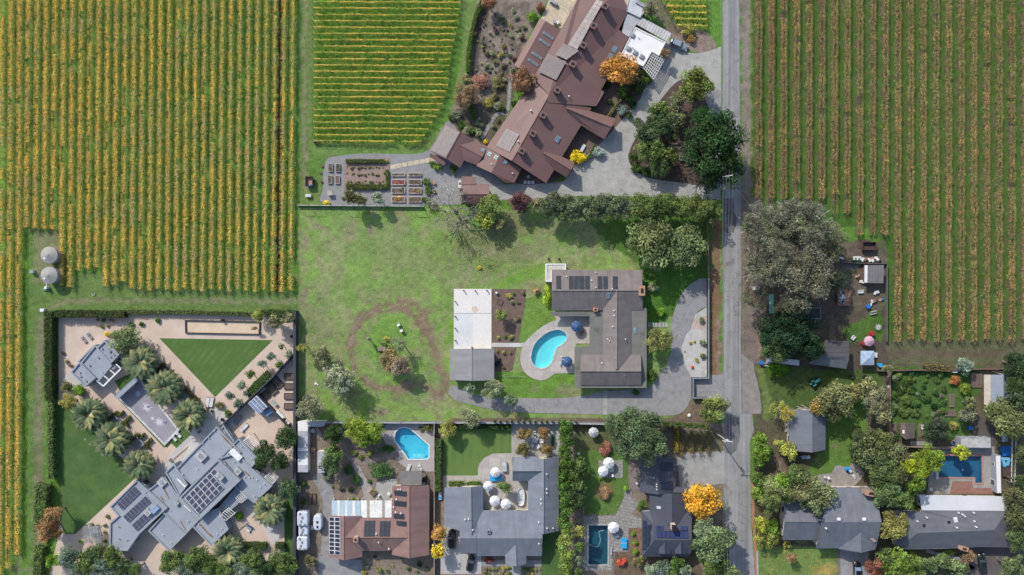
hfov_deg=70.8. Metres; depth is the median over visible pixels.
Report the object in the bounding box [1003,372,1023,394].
tree
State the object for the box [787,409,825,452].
grey barn
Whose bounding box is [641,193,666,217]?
tree
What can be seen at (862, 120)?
vine row
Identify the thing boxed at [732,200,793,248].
tree
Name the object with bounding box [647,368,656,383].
shrub
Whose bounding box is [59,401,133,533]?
lawn
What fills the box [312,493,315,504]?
raised bed
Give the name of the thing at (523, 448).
tree
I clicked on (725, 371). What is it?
power line
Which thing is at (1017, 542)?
tree
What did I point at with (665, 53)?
tree
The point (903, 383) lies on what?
vegetable plant
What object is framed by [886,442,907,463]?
tree
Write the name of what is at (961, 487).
brick patio
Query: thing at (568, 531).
tree
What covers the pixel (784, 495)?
tree
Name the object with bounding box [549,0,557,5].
steel bin
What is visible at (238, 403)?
tree
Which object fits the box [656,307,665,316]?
shrub
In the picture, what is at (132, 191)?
vine row
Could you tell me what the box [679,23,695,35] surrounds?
shrub
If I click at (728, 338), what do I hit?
power line
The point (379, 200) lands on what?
tree
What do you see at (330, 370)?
tree
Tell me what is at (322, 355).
tree
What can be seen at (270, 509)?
palm tree
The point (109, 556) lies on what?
tree
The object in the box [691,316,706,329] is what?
gravel bed
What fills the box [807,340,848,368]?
dark barn
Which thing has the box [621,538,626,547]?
table tennis
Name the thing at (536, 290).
shrub
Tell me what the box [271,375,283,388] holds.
raised bed
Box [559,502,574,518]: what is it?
tree
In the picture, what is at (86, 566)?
tree
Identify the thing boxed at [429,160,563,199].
courtyard
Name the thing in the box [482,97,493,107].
shrub
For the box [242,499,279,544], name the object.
patio
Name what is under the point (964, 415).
tree
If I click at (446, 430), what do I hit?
tree
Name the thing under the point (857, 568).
parked car
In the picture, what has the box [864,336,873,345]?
parasol
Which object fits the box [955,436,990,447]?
white carport
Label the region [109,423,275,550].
modern house
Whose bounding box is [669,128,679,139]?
tree
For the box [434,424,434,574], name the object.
side fence
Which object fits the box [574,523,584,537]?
tree
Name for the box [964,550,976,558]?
tree
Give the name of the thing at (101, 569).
tree
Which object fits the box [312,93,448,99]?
vine row
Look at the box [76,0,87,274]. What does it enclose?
vine row
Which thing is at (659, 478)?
garage
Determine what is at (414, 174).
raised bed
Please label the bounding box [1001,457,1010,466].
blue tarp
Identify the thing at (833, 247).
tree
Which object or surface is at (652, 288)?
shrub
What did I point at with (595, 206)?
tree
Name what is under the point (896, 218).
vine row
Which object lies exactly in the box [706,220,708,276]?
street fence
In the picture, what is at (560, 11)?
patio
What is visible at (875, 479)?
tree
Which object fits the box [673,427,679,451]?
hedge
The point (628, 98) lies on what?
shrub
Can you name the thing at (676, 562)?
tree
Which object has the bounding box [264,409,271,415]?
tank shed
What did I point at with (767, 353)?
tree
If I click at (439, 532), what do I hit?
tree
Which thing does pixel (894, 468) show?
tree
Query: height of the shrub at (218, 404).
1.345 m
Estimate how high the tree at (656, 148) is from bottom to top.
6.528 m
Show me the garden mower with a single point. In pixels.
(848, 469)
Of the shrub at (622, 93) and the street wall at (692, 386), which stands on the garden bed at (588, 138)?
the shrub at (622, 93)
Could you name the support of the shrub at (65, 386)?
on the gravel court at (148, 548)
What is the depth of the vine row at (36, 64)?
188.71 m
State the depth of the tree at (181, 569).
183.94 m
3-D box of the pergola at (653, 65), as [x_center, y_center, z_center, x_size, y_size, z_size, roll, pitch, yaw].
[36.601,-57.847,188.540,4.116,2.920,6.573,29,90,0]
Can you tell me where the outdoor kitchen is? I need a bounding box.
[276,410,290,423]
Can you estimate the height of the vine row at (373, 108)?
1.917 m
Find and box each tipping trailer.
[305,176,314,186]
[835,288,850,305]
[861,241,876,250]
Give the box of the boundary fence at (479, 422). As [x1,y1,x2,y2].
[296,420,673,425]
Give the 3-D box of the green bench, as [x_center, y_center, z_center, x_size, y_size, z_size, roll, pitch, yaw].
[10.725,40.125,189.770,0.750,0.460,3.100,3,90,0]
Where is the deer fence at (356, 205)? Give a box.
[296,204,423,206]
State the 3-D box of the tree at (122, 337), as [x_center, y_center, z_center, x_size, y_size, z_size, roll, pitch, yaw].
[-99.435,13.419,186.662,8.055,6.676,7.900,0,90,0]
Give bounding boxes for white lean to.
[990,454,1001,492]
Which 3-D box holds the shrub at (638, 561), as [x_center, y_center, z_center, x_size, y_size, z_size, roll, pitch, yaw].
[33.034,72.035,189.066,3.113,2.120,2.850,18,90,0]
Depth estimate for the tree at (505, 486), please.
186.27 m
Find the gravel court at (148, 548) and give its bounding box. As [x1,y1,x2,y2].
[49,313,292,574]
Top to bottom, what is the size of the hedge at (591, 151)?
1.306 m
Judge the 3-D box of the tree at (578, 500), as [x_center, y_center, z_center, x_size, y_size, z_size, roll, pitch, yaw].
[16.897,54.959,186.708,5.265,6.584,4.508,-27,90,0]
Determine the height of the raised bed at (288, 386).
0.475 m
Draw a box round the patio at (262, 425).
[249,399,292,444]
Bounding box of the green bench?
[551,434,553,445]
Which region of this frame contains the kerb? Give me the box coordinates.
[756,551,758,574]
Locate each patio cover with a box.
[332,498,391,517]
[400,468,421,484]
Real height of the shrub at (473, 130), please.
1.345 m
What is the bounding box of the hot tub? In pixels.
[502,461,506,471]
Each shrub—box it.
[37,536,47,542]
[60,379,71,391]
[71,384,84,395]
[213,401,224,409]
[224,408,231,417]
[234,511,243,520]
[322,471,331,482]
[343,464,354,475]
[353,472,360,486]
[367,462,392,478]
[380,445,395,453]
[423,178,430,185]
[423,424,433,431]
[425,186,431,194]
[426,198,435,208]
[433,162,440,169]
[449,164,457,173]
[451,110,461,121]
[456,119,466,130]
[461,74,472,82]
[462,124,470,134]
[469,127,476,134]
[471,72,490,89]
[474,117,482,127]
[475,128,482,136]
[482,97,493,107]
[484,556,493,562]
[491,76,502,88]
[492,101,501,110]
[525,11,536,22]
[532,288,539,293]
[536,2,546,12]
[542,285,551,306]
[570,149,586,163]
[592,147,604,157]
[598,441,611,456]
[598,486,611,499]
[605,82,610,89]
[616,85,628,97]
[616,104,628,115]
[617,557,625,566]
[625,94,633,103]
[628,101,637,108]
[628,152,637,161]
[629,78,647,94]
[630,163,643,173]
[632,389,639,395]
[632,557,643,567]
[637,499,647,509]
[642,72,653,84]
[642,166,650,176]
[646,282,659,292]
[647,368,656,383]
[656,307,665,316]
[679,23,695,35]
[687,35,695,41]
[700,340,706,345]
[767,360,788,377]
[783,540,791,547]
[795,540,807,543]
[907,550,917,557]
[943,549,955,555]
[948,376,960,384]
[950,421,957,429]
[959,382,970,394]
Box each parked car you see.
[448,529,455,548]
[466,554,474,571]
[669,38,687,51]
[852,561,861,574]
[976,553,986,572]
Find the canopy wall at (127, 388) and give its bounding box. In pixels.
[114,377,143,398]
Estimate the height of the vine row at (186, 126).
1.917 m
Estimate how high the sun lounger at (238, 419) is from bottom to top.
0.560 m
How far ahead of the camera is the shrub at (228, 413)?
189.05 m
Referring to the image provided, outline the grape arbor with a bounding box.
[1006,438,1016,482]
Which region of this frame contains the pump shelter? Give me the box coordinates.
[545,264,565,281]
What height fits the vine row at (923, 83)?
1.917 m
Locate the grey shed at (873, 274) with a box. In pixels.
[862,265,883,282]
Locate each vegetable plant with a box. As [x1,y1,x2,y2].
[891,380,899,388]
[891,389,897,398]
[895,372,901,378]
[901,381,909,388]
[902,396,910,404]
[903,376,912,383]
[910,408,920,416]
[930,403,936,408]
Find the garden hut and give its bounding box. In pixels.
[898,423,914,438]
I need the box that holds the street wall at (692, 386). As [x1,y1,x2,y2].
[691,278,708,397]
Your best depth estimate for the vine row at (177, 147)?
188.70 m
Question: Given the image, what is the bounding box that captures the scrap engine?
[800,455,809,458]
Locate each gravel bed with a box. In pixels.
[682,307,706,376]
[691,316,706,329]
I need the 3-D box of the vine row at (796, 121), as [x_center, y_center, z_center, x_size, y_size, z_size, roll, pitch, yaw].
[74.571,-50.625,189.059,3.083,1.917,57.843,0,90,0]
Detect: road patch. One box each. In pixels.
[723,198,736,232]
[724,413,739,454]
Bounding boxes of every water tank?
[41,247,63,263]
[41,267,63,283]
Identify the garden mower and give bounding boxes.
[844,467,851,472]
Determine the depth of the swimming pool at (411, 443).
191.30 m
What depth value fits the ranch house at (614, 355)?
186.20 m
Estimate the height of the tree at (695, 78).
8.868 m
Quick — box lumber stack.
[1002,466,1009,476]
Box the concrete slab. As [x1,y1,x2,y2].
[454,289,491,348]
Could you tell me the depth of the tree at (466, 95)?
185.86 m
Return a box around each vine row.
[0,1,8,574]
[3,0,16,571]
[12,0,25,558]
[22,0,33,233]
[31,0,43,233]
[40,0,50,234]
[49,0,59,234]
[58,0,70,287]
[66,0,78,289]
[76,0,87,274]
[83,0,95,273]
[92,0,104,270]
[101,0,112,291]
[110,0,121,290]
[118,0,130,285]
[128,0,139,291]
[136,0,148,294]
[145,0,156,294]
[154,0,165,292]
[162,0,175,292]
[172,0,183,292]
[180,0,193,292]
[189,0,204,295]
[198,0,209,295]
[205,0,217,290]
[216,0,226,295]
[225,0,235,295]
[233,0,244,293]
[243,0,253,295]
[251,0,262,294]
[261,0,272,295]
[268,0,279,294]
[277,0,289,296]
[286,0,298,292]
[309,11,462,17]
[309,37,457,42]
[309,56,456,61]
[309,74,454,81]
[309,100,448,105]
[309,119,438,125]
[309,138,423,143]
[310,5,461,11]
[310,24,461,31]
[310,30,459,36]
[310,49,455,55]
[310,68,450,74]
[310,87,450,93]
[310,106,444,112]
[310,125,433,131]
[311,0,465,4]
[311,17,463,23]
[311,43,457,49]
[311,62,454,68]
[311,81,453,87]
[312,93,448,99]
[312,112,440,118]
[312,131,428,137]
[657,0,709,3]
[661,2,709,9]
[665,9,709,16]
[671,15,709,21]
[671,22,709,29]
[678,429,684,455]
[688,430,694,453]
[696,429,702,458]
[705,430,711,457]
[753,0,763,200]
[765,0,775,203]
[778,0,788,198]
[791,0,801,198]
[804,0,813,203]
[816,0,826,202]
[828,0,839,214]
[842,0,851,217]
[854,0,864,238]
[866,0,877,239]
[879,0,890,240]
[891,0,902,346]
[904,0,915,343]
[917,0,928,345]
[929,0,941,346]
[943,0,953,343]
[955,0,966,345]
[968,0,978,343]
[980,0,991,344]
[993,0,1004,345]
[1005,0,1017,343]
[1017,0,1023,344]
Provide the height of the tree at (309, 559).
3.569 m
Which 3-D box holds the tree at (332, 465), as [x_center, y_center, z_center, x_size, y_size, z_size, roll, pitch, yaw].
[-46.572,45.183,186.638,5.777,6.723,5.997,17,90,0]
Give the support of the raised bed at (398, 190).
on the gravel yard at (427, 170)
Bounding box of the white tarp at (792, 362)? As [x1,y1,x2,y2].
[766,358,798,364]
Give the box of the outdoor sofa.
[246,524,252,531]
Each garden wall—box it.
[220,354,292,426]
[257,394,292,429]
[293,311,297,574]
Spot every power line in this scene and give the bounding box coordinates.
[721,75,724,568]
[724,76,727,569]
[727,62,730,558]
[730,64,733,559]
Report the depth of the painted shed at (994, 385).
186.41 m
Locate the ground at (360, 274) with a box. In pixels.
[0,0,1023,574]
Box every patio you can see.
[60,373,83,386]
[149,407,234,477]
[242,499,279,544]
[249,399,292,444]
[375,478,397,499]
[443,453,527,508]
[511,424,559,456]
[541,0,576,27]
[598,460,622,477]
[630,462,640,489]
[818,460,863,485]
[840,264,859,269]
[950,481,993,493]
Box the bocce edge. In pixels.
[185,320,259,334]
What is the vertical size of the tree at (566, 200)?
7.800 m
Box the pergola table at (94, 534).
[90,527,98,535]
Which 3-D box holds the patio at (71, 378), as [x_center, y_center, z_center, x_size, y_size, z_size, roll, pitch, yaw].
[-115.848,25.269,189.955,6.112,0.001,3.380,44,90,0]
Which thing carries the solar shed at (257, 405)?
on the gravel court at (148, 548)
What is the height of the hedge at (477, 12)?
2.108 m
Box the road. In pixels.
[722,0,754,574]
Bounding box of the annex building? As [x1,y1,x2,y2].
[620,0,670,69]
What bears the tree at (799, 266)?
on the ground at (360, 274)
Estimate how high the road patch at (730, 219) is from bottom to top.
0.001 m
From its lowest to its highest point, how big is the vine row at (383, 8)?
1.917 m
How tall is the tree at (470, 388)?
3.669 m
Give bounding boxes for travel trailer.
[297,506,310,525]
[297,534,309,549]
[298,524,309,535]
[313,510,323,529]
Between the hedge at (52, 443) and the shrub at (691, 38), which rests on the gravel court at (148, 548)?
the hedge at (52, 443)
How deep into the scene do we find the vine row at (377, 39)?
188.79 m
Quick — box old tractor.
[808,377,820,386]
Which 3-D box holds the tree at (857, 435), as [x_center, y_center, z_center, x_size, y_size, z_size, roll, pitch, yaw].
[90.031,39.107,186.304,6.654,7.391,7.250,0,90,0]
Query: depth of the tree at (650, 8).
186.43 m
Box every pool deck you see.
[381,424,433,471]
[520,316,589,379]
[584,488,641,570]
[927,447,993,493]
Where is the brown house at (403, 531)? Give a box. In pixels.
[328,484,428,559]
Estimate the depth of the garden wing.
186.65 m
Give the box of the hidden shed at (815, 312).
[801,307,820,318]
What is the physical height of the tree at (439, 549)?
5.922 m
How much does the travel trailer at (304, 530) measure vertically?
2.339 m
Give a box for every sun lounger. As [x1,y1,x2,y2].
[205,397,209,406]
[209,397,213,406]
[233,415,242,424]
[240,423,248,431]
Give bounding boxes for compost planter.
[368,488,376,496]
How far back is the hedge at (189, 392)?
189.09 m
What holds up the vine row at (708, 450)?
on the ground at (360, 274)
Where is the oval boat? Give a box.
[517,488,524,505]
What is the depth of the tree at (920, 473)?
183.43 m
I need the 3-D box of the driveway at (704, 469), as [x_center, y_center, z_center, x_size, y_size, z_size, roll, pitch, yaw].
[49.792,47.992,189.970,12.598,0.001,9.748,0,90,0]
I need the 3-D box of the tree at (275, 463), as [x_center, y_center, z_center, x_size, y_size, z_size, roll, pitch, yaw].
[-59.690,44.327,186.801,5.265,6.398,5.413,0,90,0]
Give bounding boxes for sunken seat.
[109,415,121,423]
[132,437,144,449]
[181,391,191,400]
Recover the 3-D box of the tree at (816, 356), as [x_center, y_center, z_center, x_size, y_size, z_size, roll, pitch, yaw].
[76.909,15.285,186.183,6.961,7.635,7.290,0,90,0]
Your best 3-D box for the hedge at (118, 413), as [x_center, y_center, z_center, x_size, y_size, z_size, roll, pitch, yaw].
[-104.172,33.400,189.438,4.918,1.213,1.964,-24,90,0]
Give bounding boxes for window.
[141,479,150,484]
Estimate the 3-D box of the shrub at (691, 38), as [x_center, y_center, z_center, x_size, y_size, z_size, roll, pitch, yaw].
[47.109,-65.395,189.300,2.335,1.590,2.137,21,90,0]
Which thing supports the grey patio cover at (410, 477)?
on the ground at (360, 274)
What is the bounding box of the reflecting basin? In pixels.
[119,381,179,445]
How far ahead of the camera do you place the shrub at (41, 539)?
188.92 m
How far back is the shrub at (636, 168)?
188.74 m
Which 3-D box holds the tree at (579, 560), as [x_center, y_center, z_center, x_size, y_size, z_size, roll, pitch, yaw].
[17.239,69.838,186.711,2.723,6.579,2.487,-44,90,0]
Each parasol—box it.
[483,481,492,490]
[489,496,499,505]
[490,467,499,476]
[500,499,510,509]
[562,356,571,366]
[571,321,581,331]
[588,427,598,436]
[598,466,607,475]
[603,457,613,468]
[608,522,618,532]
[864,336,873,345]
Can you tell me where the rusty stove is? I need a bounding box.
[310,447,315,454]
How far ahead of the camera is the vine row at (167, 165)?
188.71 m
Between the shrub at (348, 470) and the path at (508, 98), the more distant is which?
the path at (508, 98)
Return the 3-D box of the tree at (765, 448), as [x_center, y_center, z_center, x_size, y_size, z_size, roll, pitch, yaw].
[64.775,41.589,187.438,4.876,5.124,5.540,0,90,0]
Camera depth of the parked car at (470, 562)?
188.97 m
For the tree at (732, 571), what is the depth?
184.29 m
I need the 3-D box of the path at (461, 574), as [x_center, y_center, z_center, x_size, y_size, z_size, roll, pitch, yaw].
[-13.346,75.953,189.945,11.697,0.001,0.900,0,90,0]
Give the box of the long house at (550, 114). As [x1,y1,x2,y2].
[487,0,628,182]
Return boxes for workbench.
[852,256,860,261]
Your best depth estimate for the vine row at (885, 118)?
188.86 m
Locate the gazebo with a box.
[857,350,873,364]
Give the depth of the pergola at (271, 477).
186.63 m
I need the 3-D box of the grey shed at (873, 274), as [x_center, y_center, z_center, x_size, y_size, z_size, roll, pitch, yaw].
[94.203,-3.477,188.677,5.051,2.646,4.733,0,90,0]
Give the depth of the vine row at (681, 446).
188.79 m
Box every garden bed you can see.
[344,159,389,189]
[492,289,525,341]
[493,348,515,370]
[511,72,645,184]
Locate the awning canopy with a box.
[1000,433,1007,441]
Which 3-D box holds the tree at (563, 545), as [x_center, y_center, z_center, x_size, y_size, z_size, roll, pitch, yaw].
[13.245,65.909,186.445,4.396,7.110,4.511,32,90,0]
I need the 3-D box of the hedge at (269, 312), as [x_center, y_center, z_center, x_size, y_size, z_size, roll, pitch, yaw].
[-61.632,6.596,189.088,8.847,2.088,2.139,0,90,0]
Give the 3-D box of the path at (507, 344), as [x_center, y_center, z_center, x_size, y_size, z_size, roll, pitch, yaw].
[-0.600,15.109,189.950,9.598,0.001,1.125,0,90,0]
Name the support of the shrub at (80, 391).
on the gravel court at (148, 548)
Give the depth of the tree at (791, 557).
187.14 m
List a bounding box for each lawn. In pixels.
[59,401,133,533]
[115,374,131,389]
[160,338,271,396]
[170,427,190,447]
[284,497,292,559]
[443,428,510,475]
[542,532,562,574]
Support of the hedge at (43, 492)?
on the ground at (360, 274)
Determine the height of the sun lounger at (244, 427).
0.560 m
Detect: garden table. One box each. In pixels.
[490,474,500,480]
[532,437,537,442]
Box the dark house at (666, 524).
[642,486,691,556]
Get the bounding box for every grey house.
[444,456,558,566]
[779,486,881,552]
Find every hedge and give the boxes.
[31,544,47,574]
[33,481,53,532]
[43,311,58,401]
[46,399,58,479]
[52,309,128,317]
[107,410,124,419]
[122,415,131,426]
[125,309,252,316]
[130,432,145,442]
[143,438,152,448]
[152,362,172,375]
[183,385,199,400]
[243,541,267,549]
[246,369,271,399]
[261,309,293,315]
[275,541,285,549]
[344,183,385,190]
[346,158,384,163]
[385,169,389,188]
[434,437,442,491]
[448,480,464,486]
[454,424,510,429]
[465,0,483,72]
[467,480,481,485]
[468,105,476,119]
[584,144,596,162]
[608,97,621,116]
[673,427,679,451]
[923,364,950,371]
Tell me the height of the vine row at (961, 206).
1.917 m
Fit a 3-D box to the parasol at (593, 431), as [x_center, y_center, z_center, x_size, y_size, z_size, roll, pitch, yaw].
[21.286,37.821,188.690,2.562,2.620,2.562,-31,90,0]
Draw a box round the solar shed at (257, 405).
[248,396,266,414]
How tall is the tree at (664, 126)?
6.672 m
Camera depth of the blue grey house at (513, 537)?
186.02 m
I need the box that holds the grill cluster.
[422,474,426,484]
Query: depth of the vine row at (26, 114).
188.71 m
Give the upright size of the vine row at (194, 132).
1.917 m
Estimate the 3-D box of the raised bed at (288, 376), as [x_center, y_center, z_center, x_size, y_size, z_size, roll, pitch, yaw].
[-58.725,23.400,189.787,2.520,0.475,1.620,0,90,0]
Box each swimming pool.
[394,427,429,459]
[530,328,567,369]
[587,524,608,565]
[937,454,983,484]
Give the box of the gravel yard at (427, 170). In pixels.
[320,121,471,205]
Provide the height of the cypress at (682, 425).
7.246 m
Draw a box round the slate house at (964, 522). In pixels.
[892,494,1008,551]
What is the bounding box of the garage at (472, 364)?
[450,347,493,380]
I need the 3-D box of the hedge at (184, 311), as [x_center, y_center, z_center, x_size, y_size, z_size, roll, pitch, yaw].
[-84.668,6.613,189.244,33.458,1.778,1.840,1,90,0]
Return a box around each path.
[312,473,334,553]
[341,440,399,464]
[352,463,375,499]
[439,574,483,574]
[480,111,503,139]
[481,560,541,566]
[492,343,523,346]
[505,69,512,115]
[510,565,520,574]
[603,390,607,414]
[837,549,840,574]
[910,441,932,444]
[926,549,973,568]
[973,418,996,453]
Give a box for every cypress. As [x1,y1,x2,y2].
[666,421,674,427]
[672,420,679,427]
[678,421,685,427]
[683,421,691,428]
[690,422,696,428]
[696,422,702,429]
[702,423,708,429]
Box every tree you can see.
[35,518,63,539]
[44,506,65,521]
[45,553,59,568]
[56,543,81,570]
[58,392,77,409]
[68,397,107,432]
[69,563,85,574]
[73,546,96,574]
[83,543,106,562]
[91,420,131,459]
[92,557,111,574]
[97,544,123,567]
[108,324,142,353]
[110,553,132,574]
[120,343,160,380]
[122,448,155,479]
[125,562,144,574]
[144,368,184,408]
[158,549,185,574]
[171,396,208,433]
[174,557,197,574]
[183,544,215,573]
[199,556,218,574]
[212,533,245,566]
[215,561,233,574]
[225,391,234,399]
[232,562,251,574]
[233,398,242,408]
[236,380,245,390]
[238,548,265,574]
[244,369,255,378]
[251,307,264,321]
[252,439,276,463]
[252,492,287,527]
[254,455,266,468]
[255,558,277,574]
[256,360,267,367]
[266,313,284,328]
[266,352,276,359]
[268,549,298,574]
[269,451,289,470]
[274,425,296,449]
[275,361,282,367]
[278,477,300,500]
[282,312,293,322]
[284,349,292,358]
[295,394,324,421]
[296,343,307,352]
[303,555,315,567]
[308,344,335,366]
[318,452,342,474]
[322,360,357,396]
[322,423,343,444]
[323,364,354,394]
[323,443,343,461]
[342,417,368,444]
[343,188,356,204]
[352,192,367,204]
[356,433,371,447]
[363,421,385,444]
[371,192,384,203]
[379,345,398,372]
[389,354,411,375]
[391,335,406,352]
[426,182,476,235]
[431,523,446,540]
[431,542,444,558]
[438,418,456,437]
[453,83,480,109]
[460,408,480,428]
[463,383,474,393]
[475,193,502,219]
[476,208,495,229]
[481,0,496,8]
[481,379,506,400]
[492,218,505,233]
[495,308,507,321]
[495,482,513,494]
[504,393,518,406]
[507,65,535,93]
[507,190,531,213]
[515,442,529,456]
[516,428,532,439]
[530,197,544,212]
[538,190,564,219]
[538,426,548,440]
[540,442,552,455]
[555,194,581,221]
[555,514,573,529]
[556,468,573,482]
[556,478,574,493]
[556,537,572,554]
[557,444,572,458]
[558,419,572,434]
[558,432,575,447]
[558,455,573,470]
[558,489,572,505]
[558,527,574,541]
[558,562,572,574]
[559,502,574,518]
[559,549,575,564]
[567,195,592,220]
[567,456,589,477]
[567,474,587,495]
[569,491,584,510]
[573,538,585,552]
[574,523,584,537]
[574,552,584,566]
[574,563,582,574]
[582,192,605,220]
[598,52,639,85]
[599,192,624,220]
[604,415,624,441]
[605,406,668,467]
[610,191,635,220]
[626,213,675,271]
[627,192,650,218]
[631,116,660,144]
[633,134,665,163]
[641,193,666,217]
[642,0,658,16]
[642,412,664,431]
[643,329,673,352]
[644,563,656,574]
[647,100,670,119]
[647,157,671,178]
[652,111,675,135]
[655,559,670,574]
[656,191,681,217]
[660,48,670,59]
[660,146,677,166]
[665,566,676,574]
[666,221,706,269]
[668,91,686,112]
[668,110,686,127]
[669,105,750,197]
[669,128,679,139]
[670,195,697,217]
[670,556,684,571]
[676,564,691,574]
[679,65,714,104]
[681,483,722,520]
[682,193,709,222]
[689,525,735,563]
[691,109,708,125]
[693,518,713,542]
[698,198,722,223]
[698,394,730,423]
[698,549,731,574]
[719,527,737,545]
[720,564,741,574]
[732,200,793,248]
[742,236,795,291]
[742,285,771,310]
[749,471,767,487]
[750,451,770,469]
[750,486,763,500]
[752,431,767,446]
[753,438,770,458]
[753,516,768,533]
[753,528,779,549]
[754,307,819,360]
[757,487,780,516]
[760,337,791,362]
[763,473,794,504]
[766,517,779,536]
[769,244,836,309]
[769,398,789,421]
[769,472,789,489]
[770,193,839,254]
[772,288,812,322]
[773,440,784,448]
[778,406,795,421]
[778,468,796,483]
[779,440,796,461]
[786,553,797,563]
[787,478,812,502]
[788,463,810,484]
[797,475,838,516]
[799,337,825,361]
[808,396,827,416]
[810,220,848,263]
[816,378,854,423]
[821,269,847,291]
[844,383,863,401]
[847,434,889,470]
[852,426,875,452]
[857,376,876,395]
[861,388,888,414]
[863,447,891,475]
[864,557,887,574]
[867,404,893,424]
[868,468,896,489]
[871,480,900,507]
[872,428,893,448]
[874,546,923,574]
[875,384,887,398]
[875,547,895,565]
[880,365,893,373]
[880,509,908,540]
[883,456,907,484]
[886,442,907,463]
[893,490,914,509]
[900,458,915,475]
[904,476,925,494]
[909,441,944,474]
[912,457,932,478]
[913,565,925,574]
[920,556,937,572]
[921,416,953,439]
[934,552,951,568]
[946,559,969,574]
[951,445,971,459]
[956,358,974,376]
[957,407,977,421]
[959,553,973,564]
[962,396,977,410]
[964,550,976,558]
[983,395,1023,439]
[996,554,1023,574]
[1001,350,1023,377]
[1001,410,1023,439]
[1001,485,1023,510]
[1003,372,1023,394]
[1003,501,1023,534]
[1005,528,1023,553]
[1006,392,1023,410]
[1007,474,1023,489]
[1010,443,1023,466]
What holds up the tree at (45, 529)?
on the gravel court at (148, 548)
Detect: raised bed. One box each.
[261,390,270,399]
[265,381,278,395]
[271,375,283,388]
[284,373,292,379]
[284,383,292,389]
[284,393,292,398]
[284,403,292,408]
[308,493,311,504]
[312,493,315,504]
[328,163,332,171]
[328,175,332,183]
[335,176,339,183]
[336,164,339,171]
[392,173,404,175]
[392,179,404,184]
[392,188,404,193]
[392,197,404,201]
[408,173,421,175]
[408,179,421,184]
[408,188,421,193]
[408,197,421,201]
[891,424,895,435]
[918,424,922,435]
[945,410,955,415]
[949,394,953,406]
[971,373,981,386]
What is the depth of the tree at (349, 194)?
184.55 m
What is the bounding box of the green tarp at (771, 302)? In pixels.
[769,294,773,312]
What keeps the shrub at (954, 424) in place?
on the ground at (360, 274)
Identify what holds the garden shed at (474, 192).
on the courtyard
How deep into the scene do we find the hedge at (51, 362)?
187.63 m
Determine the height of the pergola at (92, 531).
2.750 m
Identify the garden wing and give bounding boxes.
[430,125,521,182]
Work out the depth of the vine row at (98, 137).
188.74 m
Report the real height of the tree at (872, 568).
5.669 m
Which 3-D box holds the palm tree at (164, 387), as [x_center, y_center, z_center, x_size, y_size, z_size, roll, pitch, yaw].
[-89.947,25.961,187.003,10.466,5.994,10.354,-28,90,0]
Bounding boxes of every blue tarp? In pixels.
[1000,446,1011,455]
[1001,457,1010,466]
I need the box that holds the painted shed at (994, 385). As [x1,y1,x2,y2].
[984,375,1009,404]
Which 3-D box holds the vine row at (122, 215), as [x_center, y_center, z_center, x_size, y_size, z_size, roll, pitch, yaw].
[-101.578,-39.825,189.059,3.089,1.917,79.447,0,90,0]
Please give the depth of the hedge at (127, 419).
189.18 m
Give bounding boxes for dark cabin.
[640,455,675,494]
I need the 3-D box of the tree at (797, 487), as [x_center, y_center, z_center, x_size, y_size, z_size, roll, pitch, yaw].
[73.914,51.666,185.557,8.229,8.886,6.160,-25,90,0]
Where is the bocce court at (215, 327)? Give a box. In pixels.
[186,321,258,333]
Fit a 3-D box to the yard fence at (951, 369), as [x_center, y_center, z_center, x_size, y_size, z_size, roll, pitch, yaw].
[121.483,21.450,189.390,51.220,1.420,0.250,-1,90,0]
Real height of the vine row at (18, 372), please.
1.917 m
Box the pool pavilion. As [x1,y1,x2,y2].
[71,339,124,386]
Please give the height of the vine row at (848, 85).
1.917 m
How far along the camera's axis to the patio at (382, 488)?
189.97 m
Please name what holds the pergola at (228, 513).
on the gravel court at (148, 548)
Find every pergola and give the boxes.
[83,523,105,542]
[98,364,123,386]
[219,507,239,520]
[235,491,246,502]
[243,433,264,450]
[264,471,281,483]
[641,52,664,80]
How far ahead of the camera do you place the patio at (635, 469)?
189.95 m
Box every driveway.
[319,553,361,574]
[440,526,480,573]
[448,278,706,415]
[489,41,720,199]
[677,451,724,486]
[694,374,723,397]
[700,85,720,190]
[840,549,868,574]
[969,547,1007,574]
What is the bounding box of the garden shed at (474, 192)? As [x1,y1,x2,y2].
[462,176,488,204]
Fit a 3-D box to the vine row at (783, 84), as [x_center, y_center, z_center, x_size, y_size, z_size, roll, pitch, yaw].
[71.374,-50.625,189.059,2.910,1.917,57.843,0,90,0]
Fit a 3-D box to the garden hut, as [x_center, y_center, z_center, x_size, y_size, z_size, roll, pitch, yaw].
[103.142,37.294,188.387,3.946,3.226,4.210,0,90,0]
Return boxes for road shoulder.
[741,354,760,413]
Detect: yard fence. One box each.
[840,262,887,341]
[876,368,1002,370]
[887,372,956,448]
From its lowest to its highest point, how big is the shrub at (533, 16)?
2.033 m
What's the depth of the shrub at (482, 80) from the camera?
188.46 m
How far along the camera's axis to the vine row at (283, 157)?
188.76 m
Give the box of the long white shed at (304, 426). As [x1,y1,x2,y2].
[298,420,327,472]
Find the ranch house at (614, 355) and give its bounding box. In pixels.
[551,270,646,387]
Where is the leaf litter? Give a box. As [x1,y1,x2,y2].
[750,483,756,574]
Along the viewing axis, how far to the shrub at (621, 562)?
189.04 m
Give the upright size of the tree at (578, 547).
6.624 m
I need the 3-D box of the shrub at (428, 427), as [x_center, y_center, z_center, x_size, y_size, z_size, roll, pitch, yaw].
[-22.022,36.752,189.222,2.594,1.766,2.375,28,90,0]

